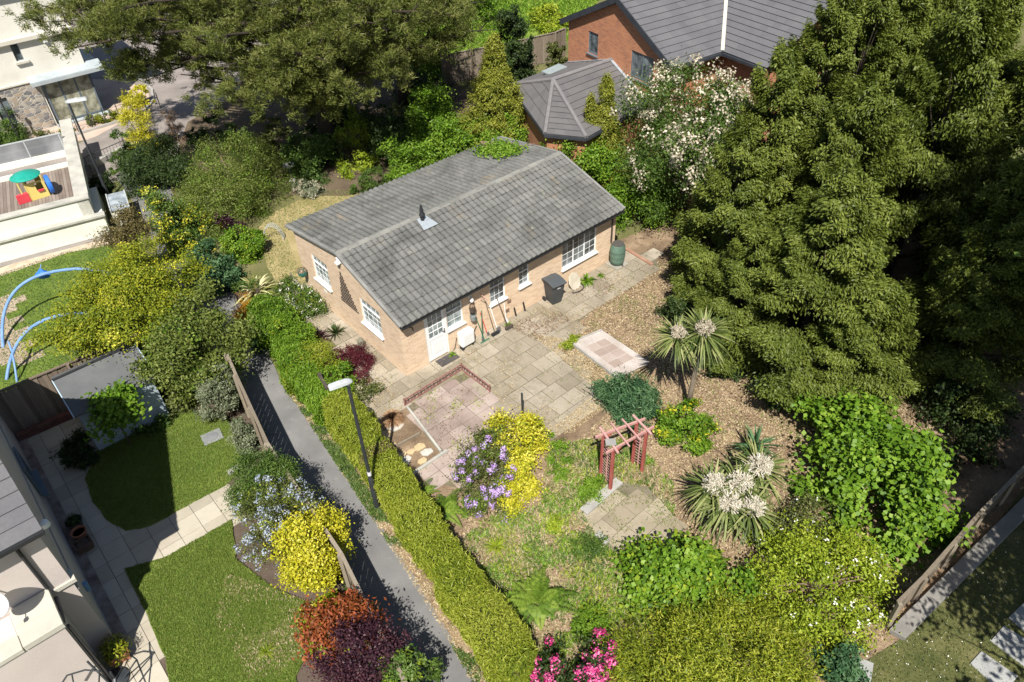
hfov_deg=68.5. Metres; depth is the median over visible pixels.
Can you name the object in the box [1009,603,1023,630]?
stepping slab
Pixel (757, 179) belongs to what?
conifer tree
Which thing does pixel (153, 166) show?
bush
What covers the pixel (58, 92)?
glazed doors
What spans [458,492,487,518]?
ground clump
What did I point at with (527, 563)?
dry stalks
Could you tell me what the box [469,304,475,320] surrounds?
wall planter
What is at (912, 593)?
board fence
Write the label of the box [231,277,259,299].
shrub
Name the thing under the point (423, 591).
verge litter
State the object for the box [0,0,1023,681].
ground
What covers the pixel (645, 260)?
edging strip
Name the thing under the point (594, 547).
ground clump
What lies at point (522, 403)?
metal post
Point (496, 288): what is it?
window
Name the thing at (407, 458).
paving stone
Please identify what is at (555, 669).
rhododendron
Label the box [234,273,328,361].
white flower shrub
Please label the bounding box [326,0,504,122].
pine tree
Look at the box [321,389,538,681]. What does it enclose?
clipped hedge
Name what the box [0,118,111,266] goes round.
terrace building
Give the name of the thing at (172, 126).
dead shrub
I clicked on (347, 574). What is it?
board fence
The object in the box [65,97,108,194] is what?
street lamp
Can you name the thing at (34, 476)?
window
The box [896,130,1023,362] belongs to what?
conifer tree
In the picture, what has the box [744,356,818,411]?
understorey shrub
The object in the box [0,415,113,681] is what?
rendered house
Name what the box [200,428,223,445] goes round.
drain cover
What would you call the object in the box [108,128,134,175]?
green shrub
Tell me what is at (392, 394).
leaf litter
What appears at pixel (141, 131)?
golden yew
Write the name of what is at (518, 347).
weeds
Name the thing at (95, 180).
shrub
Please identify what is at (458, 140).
laurel shrub
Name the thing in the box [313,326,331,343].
dark flax
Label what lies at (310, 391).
loose hedge
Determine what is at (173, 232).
choisya
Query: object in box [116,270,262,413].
green tree
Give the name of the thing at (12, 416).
board fence
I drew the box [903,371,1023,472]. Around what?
understorey shrub
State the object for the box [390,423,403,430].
paving stone
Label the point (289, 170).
bird bath
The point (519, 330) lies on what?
leaf litter
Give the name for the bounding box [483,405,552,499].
variegated euonymus
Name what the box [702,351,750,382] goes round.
understorey shrub
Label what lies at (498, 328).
garden spade
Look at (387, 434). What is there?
paving stone
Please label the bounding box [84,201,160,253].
bush
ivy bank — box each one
[540,134,628,185]
[604,158,684,234]
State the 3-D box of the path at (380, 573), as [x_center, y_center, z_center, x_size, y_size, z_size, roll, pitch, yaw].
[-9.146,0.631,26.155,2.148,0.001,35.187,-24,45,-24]
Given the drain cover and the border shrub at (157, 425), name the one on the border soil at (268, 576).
the border shrub at (157, 425)
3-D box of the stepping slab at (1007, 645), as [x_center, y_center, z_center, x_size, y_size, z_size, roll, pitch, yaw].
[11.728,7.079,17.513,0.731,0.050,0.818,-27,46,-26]
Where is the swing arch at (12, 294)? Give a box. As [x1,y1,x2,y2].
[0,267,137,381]
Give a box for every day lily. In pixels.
[483,536,506,561]
[573,598,615,623]
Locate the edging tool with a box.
[496,296,512,330]
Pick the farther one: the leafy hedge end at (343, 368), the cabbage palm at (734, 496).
the leafy hedge end at (343, 368)
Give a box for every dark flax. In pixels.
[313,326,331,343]
[326,322,346,341]
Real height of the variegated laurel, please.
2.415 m
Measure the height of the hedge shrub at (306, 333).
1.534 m
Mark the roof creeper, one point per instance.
(495, 148)
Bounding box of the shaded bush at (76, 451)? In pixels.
[48,427,99,470]
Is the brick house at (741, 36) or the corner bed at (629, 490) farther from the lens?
the brick house at (741, 36)
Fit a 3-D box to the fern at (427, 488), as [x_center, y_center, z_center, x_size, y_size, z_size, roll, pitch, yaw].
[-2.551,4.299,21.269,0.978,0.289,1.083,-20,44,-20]
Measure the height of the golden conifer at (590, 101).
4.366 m
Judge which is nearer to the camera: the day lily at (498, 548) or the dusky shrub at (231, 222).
the day lily at (498, 548)
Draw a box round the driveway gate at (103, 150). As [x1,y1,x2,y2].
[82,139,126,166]
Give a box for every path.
[0,294,44,365]
[16,404,241,681]
[115,173,474,681]
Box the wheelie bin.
[541,273,566,303]
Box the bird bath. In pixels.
[283,162,294,181]
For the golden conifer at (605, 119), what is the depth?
33.02 m
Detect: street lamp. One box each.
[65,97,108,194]
[328,378,379,508]
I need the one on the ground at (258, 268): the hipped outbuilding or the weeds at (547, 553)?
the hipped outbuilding
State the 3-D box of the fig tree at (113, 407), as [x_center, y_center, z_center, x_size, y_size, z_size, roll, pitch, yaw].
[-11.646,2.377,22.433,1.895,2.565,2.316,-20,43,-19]
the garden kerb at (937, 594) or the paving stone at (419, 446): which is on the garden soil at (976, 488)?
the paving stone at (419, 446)
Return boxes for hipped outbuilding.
[512,57,647,174]
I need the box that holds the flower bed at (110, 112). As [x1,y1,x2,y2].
[56,92,160,131]
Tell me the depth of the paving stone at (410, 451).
22.61 m
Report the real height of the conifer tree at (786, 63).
9.200 m
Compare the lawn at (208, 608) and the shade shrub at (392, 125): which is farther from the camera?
the shade shrub at (392, 125)
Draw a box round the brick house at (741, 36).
[559,0,827,161]
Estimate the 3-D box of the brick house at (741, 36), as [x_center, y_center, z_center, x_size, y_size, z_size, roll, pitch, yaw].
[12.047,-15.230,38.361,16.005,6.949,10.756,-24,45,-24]
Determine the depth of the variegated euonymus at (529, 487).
21.00 m
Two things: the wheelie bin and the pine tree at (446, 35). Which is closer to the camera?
the wheelie bin
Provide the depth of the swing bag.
27.65 m
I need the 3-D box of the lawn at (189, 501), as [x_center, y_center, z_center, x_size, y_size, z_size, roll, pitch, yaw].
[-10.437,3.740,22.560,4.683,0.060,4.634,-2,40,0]
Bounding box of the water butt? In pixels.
[606,240,628,270]
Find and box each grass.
[100,416,234,512]
[144,560,302,680]
[217,575,305,678]
[257,641,275,661]
[260,189,355,288]
[294,509,347,593]
[299,406,486,681]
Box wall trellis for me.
[339,271,358,313]
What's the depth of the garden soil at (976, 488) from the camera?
22.07 m
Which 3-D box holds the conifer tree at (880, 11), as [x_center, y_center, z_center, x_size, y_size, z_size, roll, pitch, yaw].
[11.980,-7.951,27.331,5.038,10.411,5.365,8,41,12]
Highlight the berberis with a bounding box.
[302,606,426,681]
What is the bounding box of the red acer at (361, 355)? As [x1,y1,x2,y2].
[323,342,376,386]
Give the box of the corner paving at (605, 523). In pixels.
[575,489,687,563]
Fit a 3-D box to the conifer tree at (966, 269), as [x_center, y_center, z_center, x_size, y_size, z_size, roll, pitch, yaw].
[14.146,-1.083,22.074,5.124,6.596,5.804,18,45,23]
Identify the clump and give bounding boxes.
[379,408,407,429]
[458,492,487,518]
[544,430,575,482]
[545,512,572,535]
[557,332,580,349]
[568,527,611,565]
[569,599,613,644]
[572,473,606,506]
[580,273,593,287]
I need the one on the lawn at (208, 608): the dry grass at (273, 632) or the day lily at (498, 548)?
the dry grass at (273, 632)
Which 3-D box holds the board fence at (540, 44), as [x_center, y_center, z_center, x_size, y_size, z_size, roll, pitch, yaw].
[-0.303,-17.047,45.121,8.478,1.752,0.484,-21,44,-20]
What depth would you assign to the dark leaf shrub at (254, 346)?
26.36 m
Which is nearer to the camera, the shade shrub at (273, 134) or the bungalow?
the bungalow
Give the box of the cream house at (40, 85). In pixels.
[0,0,109,135]
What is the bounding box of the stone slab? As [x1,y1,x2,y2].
[569,272,579,289]
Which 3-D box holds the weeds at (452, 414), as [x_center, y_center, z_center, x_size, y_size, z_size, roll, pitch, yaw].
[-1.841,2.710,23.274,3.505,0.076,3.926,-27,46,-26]
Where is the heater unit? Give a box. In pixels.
[453,326,476,350]
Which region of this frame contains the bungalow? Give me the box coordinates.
[284,136,625,375]
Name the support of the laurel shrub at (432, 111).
on the shaded soil at (239, 116)
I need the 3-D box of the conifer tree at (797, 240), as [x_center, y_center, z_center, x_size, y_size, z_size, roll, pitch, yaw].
[9.319,-1.775,22.256,6.449,7.761,5.693,-31,48,-30]
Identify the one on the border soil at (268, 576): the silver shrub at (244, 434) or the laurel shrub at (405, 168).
the silver shrub at (244, 434)
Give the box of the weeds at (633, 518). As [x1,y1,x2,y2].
[588,482,675,548]
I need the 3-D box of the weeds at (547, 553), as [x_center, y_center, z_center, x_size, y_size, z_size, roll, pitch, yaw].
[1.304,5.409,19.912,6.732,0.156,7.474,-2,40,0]
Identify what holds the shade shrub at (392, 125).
on the shaded soil at (239, 116)
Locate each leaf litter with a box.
[314,268,636,428]
[410,376,488,484]
[513,275,615,340]
[533,334,613,440]
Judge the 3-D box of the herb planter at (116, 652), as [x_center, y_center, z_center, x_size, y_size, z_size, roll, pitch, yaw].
[-9.370,7.297,17.758,0.863,0.785,0.837,-24,45,-23]
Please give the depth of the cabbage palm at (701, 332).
21.51 m
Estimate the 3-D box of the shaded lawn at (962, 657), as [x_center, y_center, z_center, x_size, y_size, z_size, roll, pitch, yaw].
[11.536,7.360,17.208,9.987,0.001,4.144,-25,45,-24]
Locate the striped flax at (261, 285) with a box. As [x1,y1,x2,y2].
[233,273,283,306]
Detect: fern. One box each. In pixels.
[419,478,439,494]
[428,488,464,527]
[502,566,580,630]
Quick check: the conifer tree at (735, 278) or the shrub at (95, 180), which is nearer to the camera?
the conifer tree at (735, 278)
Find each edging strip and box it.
[394,432,419,447]
[406,406,441,451]
[413,449,447,474]
[580,477,622,514]
[625,247,652,265]
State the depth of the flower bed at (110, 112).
41.35 m
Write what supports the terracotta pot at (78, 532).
on the garden path at (141, 544)
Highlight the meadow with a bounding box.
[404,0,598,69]
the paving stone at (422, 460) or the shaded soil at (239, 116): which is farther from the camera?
the shaded soil at (239, 116)
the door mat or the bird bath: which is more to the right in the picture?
the door mat
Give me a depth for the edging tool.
26.80 m
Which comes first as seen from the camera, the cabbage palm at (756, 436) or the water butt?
the cabbage palm at (756, 436)
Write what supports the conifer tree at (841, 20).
on the garden soil at (976, 488)
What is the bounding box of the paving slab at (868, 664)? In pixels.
[856,656,873,681]
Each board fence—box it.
[0,330,147,435]
[224,354,406,681]
[440,28,565,83]
[885,465,1023,628]
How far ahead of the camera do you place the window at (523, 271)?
26.95 m
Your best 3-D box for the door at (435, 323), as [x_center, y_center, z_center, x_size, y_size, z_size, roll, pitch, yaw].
[-2.535,-0.214,25.255,0.770,1.985,0.095,-31,48,-29]
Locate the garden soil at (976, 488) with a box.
[320,208,1023,681]
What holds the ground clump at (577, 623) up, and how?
on the garden soil at (976, 488)
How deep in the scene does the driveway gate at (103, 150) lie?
37.74 m
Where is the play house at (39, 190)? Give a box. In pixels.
[9,169,54,204]
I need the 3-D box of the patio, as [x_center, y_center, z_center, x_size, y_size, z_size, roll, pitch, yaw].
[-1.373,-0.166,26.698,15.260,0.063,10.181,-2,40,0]
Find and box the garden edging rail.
[403,363,490,405]
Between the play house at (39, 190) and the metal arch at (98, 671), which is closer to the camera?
the metal arch at (98, 671)
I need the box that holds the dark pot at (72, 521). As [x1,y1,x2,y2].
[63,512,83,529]
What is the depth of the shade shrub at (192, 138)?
36.97 m
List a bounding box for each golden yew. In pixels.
[114,89,164,153]
[122,83,156,107]
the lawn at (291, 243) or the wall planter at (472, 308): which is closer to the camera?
the wall planter at (472, 308)
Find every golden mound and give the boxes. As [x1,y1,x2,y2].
[262,497,359,600]
[311,588,344,608]
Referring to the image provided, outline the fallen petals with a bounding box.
[894,538,1020,679]
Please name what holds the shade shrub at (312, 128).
on the shaded soil at (239, 116)
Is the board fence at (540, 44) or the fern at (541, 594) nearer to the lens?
the fern at (541, 594)
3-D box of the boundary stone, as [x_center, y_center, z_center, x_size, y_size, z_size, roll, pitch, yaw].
[-5.287,0.050,26.354,0.282,0.400,0.288,-2,40,0]
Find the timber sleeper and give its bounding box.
[15,410,72,440]
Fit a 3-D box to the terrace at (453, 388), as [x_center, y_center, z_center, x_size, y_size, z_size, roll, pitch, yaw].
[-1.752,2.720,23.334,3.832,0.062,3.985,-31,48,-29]
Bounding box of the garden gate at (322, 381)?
[317,372,328,390]
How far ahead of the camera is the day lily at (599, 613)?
18.30 m
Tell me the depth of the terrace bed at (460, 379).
24.02 m
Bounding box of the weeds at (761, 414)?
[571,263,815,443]
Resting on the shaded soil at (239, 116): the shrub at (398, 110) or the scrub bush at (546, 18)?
the shrub at (398, 110)
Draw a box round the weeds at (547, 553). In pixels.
[466,435,692,681]
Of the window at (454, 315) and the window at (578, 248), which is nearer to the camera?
the window at (454, 315)
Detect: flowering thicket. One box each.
[729,506,908,660]
[766,489,846,552]
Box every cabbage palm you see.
[647,305,738,410]
[677,437,797,556]
[728,422,783,469]
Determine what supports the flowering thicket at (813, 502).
on the garden soil at (976, 488)
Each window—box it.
[0,97,16,123]
[10,44,23,60]
[12,446,49,497]
[311,253,332,292]
[360,298,384,340]
[445,300,466,332]
[489,277,507,307]
[518,264,531,289]
[561,228,597,271]
[586,31,597,57]
[628,50,653,86]
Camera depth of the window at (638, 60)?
34.46 m
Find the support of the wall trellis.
attached to the bungalow
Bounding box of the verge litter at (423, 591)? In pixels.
[290,394,484,681]
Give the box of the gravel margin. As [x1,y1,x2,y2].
[0,239,112,275]
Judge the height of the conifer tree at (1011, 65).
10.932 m
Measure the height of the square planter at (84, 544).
0.300 m
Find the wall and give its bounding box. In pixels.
[87,141,138,170]
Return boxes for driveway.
[61,0,289,187]
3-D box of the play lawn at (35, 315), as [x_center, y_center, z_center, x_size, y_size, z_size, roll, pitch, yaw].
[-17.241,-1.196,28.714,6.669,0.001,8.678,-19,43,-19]
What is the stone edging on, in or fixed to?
on the lawn at (291, 243)
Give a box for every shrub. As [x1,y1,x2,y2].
[0,107,32,144]
[32,128,54,137]
[83,114,96,125]
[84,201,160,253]
[88,170,114,194]
[91,111,109,123]
[107,109,119,121]
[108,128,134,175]
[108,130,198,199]
[130,414,171,436]
[154,381,201,418]
[159,110,185,142]
[162,125,300,246]
[181,234,247,298]
[184,114,252,161]
[193,362,247,422]
[211,212,248,235]
[217,221,269,264]
[221,440,306,521]
[226,414,269,458]
[231,277,259,299]
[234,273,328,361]
[240,324,267,355]
[242,111,303,163]
[263,318,318,365]
[277,128,347,185]
[279,333,340,395]
[290,177,326,199]
[296,88,363,134]
[332,103,380,179]
[349,166,391,194]
[352,375,384,404]
[355,102,409,166]
[368,124,415,164]
[373,133,436,182]
[385,100,408,124]
[389,65,459,106]
[396,77,468,167]
[436,115,520,161]
[462,111,528,149]
[584,364,663,430]
[608,526,764,634]
[653,291,694,324]
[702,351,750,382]
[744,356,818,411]
[807,633,873,681]
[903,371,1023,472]
[914,430,963,477]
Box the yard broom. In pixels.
[485,301,499,336]
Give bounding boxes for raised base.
[571,329,649,377]
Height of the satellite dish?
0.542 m
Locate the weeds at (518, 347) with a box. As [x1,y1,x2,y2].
[293,252,653,419]
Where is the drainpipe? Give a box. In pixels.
[0,97,19,140]
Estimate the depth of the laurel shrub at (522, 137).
35.56 m
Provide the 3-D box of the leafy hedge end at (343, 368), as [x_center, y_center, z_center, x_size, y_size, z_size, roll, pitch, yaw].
[-5.620,1.155,24.620,1.434,1.141,1.243,24,47,27]
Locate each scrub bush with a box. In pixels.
[406,30,451,83]
[444,0,509,29]
[526,0,568,33]
[545,41,567,67]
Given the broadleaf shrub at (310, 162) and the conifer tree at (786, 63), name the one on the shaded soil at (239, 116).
the broadleaf shrub at (310, 162)
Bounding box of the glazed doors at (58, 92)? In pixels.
[42,74,103,121]
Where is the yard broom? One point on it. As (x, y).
(494, 333)
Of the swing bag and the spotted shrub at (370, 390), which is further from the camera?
the swing bag
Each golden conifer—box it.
[455,29,528,149]
[581,90,599,181]
[590,70,630,187]
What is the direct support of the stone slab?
on the patio
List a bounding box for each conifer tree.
[661,110,779,314]
[674,221,789,376]
[680,34,816,292]
[713,150,905,417]
[732,0,868,226]
[765,62,914,325]
[766,0,941,194]
[778,271,924,423]
[788,0,905,177]
[830,0,1022,306]
[847,0,936,245]
[880,197,1023,425]
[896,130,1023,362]
[899,0,1023,236]
[908,56,1023,279]
[912,0,1023,157]
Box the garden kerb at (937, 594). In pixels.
[888,497,1023,640]
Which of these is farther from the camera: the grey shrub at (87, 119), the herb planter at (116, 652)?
the grey shrub at (87, 119)
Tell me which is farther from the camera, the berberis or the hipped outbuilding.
the hipped outbuilding
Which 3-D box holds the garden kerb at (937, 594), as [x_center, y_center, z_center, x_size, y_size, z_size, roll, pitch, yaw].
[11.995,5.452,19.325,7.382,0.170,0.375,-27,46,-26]
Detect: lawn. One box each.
[0,246,141,388]
[85,411,237,530]
[125,521,309,681]
[259,194,358,288]
[867,521,1023,681]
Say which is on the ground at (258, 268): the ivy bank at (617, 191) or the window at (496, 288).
the ivy bank at (617, 191)
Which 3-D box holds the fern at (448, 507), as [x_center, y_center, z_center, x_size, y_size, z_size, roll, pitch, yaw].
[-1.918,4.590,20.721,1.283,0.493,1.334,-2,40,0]
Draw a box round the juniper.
[572,559,834,681]
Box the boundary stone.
[357,338,365,347]
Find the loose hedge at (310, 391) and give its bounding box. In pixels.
[245,292,338,426]
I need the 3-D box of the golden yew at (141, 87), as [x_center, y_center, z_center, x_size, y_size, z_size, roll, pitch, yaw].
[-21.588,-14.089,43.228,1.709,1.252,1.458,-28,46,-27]
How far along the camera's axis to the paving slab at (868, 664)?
17.19 m
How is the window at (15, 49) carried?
in the cream house at (40, 85)
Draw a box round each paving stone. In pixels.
[381,430,391,439]
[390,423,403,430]
[398,451,406,457]
[400,455,411,464]
[407,448,414,454]
[414,443,425,450]
[417,457,426,464]
[420,448,432,455]
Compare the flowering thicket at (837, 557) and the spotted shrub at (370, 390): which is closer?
the flowering thicket at (837, 557)
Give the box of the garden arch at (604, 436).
[595,414,653,489]
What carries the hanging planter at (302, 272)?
attached to the bungalow
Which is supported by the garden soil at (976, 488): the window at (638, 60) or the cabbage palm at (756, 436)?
the cabbage palm at (756, 436)
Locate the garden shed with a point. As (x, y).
(73, 385)
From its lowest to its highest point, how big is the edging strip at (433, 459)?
0.100 m
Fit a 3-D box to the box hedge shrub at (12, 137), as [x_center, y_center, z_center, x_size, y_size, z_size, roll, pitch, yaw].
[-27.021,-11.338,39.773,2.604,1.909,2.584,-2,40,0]
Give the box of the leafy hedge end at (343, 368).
[317,358,358,391]
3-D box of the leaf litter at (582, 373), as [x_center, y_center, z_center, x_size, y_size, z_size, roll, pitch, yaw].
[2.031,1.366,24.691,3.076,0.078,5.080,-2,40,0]
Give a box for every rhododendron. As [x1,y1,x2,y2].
[445,420,523,524]
[528,625,619,681]
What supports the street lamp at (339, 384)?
on the garden soil at (976, 488)
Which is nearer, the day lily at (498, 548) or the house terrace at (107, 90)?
the day lily at (498, 548)
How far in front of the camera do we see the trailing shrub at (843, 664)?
16.70 m
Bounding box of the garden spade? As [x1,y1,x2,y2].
[488,305,500,331]
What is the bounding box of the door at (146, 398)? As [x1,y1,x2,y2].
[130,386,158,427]
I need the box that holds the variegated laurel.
[365,643,445,681]
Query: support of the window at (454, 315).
in the bungalow
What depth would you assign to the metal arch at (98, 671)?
15.92 m
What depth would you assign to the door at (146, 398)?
23.44 m
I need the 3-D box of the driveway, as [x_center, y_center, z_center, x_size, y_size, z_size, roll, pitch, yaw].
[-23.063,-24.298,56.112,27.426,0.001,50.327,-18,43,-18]
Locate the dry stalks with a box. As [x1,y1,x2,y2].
[459,433,675,679]
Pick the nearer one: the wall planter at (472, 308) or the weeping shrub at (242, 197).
the wall planter at (472, 308)
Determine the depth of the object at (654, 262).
25.42 m
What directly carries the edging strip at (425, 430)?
on the terrace bed at (460, 379)
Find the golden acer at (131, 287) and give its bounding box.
[10,230,218,364]
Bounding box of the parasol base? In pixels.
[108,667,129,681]
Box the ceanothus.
[222,472,326,578]
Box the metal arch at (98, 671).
[62,655,145,681]
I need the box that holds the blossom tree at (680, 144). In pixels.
[603,45,768,236]
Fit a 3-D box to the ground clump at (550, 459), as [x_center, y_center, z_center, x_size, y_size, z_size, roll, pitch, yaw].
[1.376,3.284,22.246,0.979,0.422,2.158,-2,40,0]
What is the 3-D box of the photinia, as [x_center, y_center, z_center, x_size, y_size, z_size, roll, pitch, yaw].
[-3.651,6.624,16.889,2.204,2.699,2.131,25,47,28]
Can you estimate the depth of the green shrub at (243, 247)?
30.55 m
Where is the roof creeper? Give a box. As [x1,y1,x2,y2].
[466,137,532,160]
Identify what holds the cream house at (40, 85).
on the house terrace at (107, 90)
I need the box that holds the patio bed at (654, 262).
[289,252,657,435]
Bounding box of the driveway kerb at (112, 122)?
[76,76,154,135]
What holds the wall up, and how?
on the driveway
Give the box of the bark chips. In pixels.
[457,260,920,681]
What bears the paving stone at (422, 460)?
on the garden soil at (976, 488)
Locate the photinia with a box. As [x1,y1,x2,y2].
[290,582,400,678]
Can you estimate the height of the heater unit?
0.740 m
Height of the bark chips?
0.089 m
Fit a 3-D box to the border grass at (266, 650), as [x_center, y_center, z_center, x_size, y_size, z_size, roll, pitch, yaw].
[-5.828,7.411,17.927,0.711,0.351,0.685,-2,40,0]
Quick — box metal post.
[521,393,523,413]
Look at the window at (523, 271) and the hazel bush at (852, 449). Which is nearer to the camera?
the hazel bush at (852, 449)
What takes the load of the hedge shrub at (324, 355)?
on the ground at (258, 268)
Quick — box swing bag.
[35,264,50,278]
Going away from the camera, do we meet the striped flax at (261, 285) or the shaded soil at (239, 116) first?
the striped flax at (261, 285)
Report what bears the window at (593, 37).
in the brick house at (741, 36)
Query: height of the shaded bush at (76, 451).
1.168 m
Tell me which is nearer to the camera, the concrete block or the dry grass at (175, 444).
the concrete block
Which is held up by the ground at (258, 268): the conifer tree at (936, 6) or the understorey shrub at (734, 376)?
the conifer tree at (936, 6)
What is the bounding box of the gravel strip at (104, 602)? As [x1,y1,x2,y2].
[17,438,127,639]
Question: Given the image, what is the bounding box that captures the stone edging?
[263,223,284,239]
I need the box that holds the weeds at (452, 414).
[413,375,513,482]
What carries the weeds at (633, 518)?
on the corner paving at (605, 523)
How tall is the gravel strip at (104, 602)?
0.001 m
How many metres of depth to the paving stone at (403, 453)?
22.55 m
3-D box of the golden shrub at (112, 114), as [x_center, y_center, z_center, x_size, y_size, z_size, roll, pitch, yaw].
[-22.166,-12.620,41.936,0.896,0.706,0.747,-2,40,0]
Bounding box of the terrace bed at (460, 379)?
[409,374,505,486]
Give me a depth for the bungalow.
26.70 m
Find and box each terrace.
[22,79,148,140]
[406,376,517,490]
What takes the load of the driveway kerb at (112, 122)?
on the house terrace at (107, 90)
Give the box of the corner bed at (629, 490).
[592,482,670,553]
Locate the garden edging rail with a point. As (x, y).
(444, 379)
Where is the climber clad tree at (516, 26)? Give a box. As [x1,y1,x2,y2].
[493,3,538,81]
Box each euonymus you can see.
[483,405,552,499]
[496,469,546,520]
[652,395,722,457]
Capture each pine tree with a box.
[1,0,480,163]
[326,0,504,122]
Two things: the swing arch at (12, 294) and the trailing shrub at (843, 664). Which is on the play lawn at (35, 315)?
the swing arch at (12, 294)
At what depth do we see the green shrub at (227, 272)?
28.79 m
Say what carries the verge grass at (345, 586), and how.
on the border soil at (268, 576)
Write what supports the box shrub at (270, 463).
on the border soil at (268, 576)
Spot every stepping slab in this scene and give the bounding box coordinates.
[970,651,1017,681]
[991,626,1023,665]
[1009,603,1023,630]
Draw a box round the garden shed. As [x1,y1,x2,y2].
[51,342,168,449]
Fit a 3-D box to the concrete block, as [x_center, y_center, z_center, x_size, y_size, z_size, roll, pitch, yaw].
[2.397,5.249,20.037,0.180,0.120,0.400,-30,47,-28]
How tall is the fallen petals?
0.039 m
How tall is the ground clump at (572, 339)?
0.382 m
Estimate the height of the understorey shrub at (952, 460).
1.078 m
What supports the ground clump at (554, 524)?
on the garden soil at (976, 488)
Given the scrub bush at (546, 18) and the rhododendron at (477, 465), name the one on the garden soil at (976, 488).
the rhododendron at (477, 465)
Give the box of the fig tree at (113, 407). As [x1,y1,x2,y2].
[80,378,151,444]
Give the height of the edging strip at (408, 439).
0.100 m
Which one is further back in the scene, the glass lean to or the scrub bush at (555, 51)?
the scrub bush at (555, 51)
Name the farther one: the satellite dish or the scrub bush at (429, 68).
the scrub bush at (429, 68)
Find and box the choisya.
[137,185,233,262]
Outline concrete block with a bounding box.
[595,531,609,544]
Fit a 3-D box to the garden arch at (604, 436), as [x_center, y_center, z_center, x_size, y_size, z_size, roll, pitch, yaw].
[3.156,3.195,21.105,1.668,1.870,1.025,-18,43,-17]
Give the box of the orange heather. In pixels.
[230,291,256,320]
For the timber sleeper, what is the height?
0.280 m
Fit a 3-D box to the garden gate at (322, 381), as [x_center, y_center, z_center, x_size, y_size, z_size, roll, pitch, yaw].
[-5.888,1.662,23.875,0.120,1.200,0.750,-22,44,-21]
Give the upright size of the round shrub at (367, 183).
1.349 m
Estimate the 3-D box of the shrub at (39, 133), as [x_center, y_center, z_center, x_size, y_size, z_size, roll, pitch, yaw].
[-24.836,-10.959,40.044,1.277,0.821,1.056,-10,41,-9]
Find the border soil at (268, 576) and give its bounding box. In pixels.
[24,363,348,681]
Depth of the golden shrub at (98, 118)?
41.58 m
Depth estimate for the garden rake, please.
26.29 m
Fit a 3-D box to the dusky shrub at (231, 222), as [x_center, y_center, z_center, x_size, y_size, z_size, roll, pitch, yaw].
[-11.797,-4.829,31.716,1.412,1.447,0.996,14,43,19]
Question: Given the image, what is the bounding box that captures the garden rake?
[474,312,489,342]
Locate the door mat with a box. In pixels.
[435,351,459,366]
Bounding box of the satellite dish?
[0,593,9,617]
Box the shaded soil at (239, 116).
[175,66,483,195]
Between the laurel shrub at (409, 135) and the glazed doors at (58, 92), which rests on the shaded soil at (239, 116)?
the laurel shrub at (409, 135)
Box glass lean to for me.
[105,189,131,225]
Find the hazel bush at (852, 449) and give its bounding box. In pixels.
[781,383,976,569]
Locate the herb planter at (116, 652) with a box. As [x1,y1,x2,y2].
[96,632,132,666]
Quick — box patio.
[280,248,663,440]
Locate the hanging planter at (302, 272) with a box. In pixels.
[297,267,306,276]
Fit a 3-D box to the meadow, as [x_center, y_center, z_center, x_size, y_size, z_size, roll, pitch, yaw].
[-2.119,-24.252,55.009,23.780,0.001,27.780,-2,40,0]
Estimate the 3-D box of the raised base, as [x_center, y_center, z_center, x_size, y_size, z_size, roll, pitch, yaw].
[3.289,0.414,25.700,1.457,0.135,2.540,-31,48,-29]
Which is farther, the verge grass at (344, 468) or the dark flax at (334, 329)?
the dark flax at (334, 329)
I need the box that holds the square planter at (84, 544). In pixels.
[72,533,94,554]
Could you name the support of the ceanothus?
on the border soil at (268, 576)
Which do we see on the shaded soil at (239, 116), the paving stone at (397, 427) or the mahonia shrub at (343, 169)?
the mahonia shrub at (343, 169)
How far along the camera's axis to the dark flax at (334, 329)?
26.94 m
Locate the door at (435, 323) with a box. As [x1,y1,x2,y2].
[424,310,447,361]
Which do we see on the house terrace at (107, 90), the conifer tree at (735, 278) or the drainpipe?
the drainpipe
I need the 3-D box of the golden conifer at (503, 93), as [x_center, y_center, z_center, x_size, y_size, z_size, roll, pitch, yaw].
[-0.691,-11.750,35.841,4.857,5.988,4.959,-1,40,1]
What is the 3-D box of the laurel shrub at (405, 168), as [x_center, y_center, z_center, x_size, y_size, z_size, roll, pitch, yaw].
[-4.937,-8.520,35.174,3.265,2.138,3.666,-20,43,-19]
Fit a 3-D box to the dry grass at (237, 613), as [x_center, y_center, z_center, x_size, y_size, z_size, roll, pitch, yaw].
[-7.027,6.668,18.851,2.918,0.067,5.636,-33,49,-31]
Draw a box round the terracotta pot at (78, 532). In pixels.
[70,525,86,539]

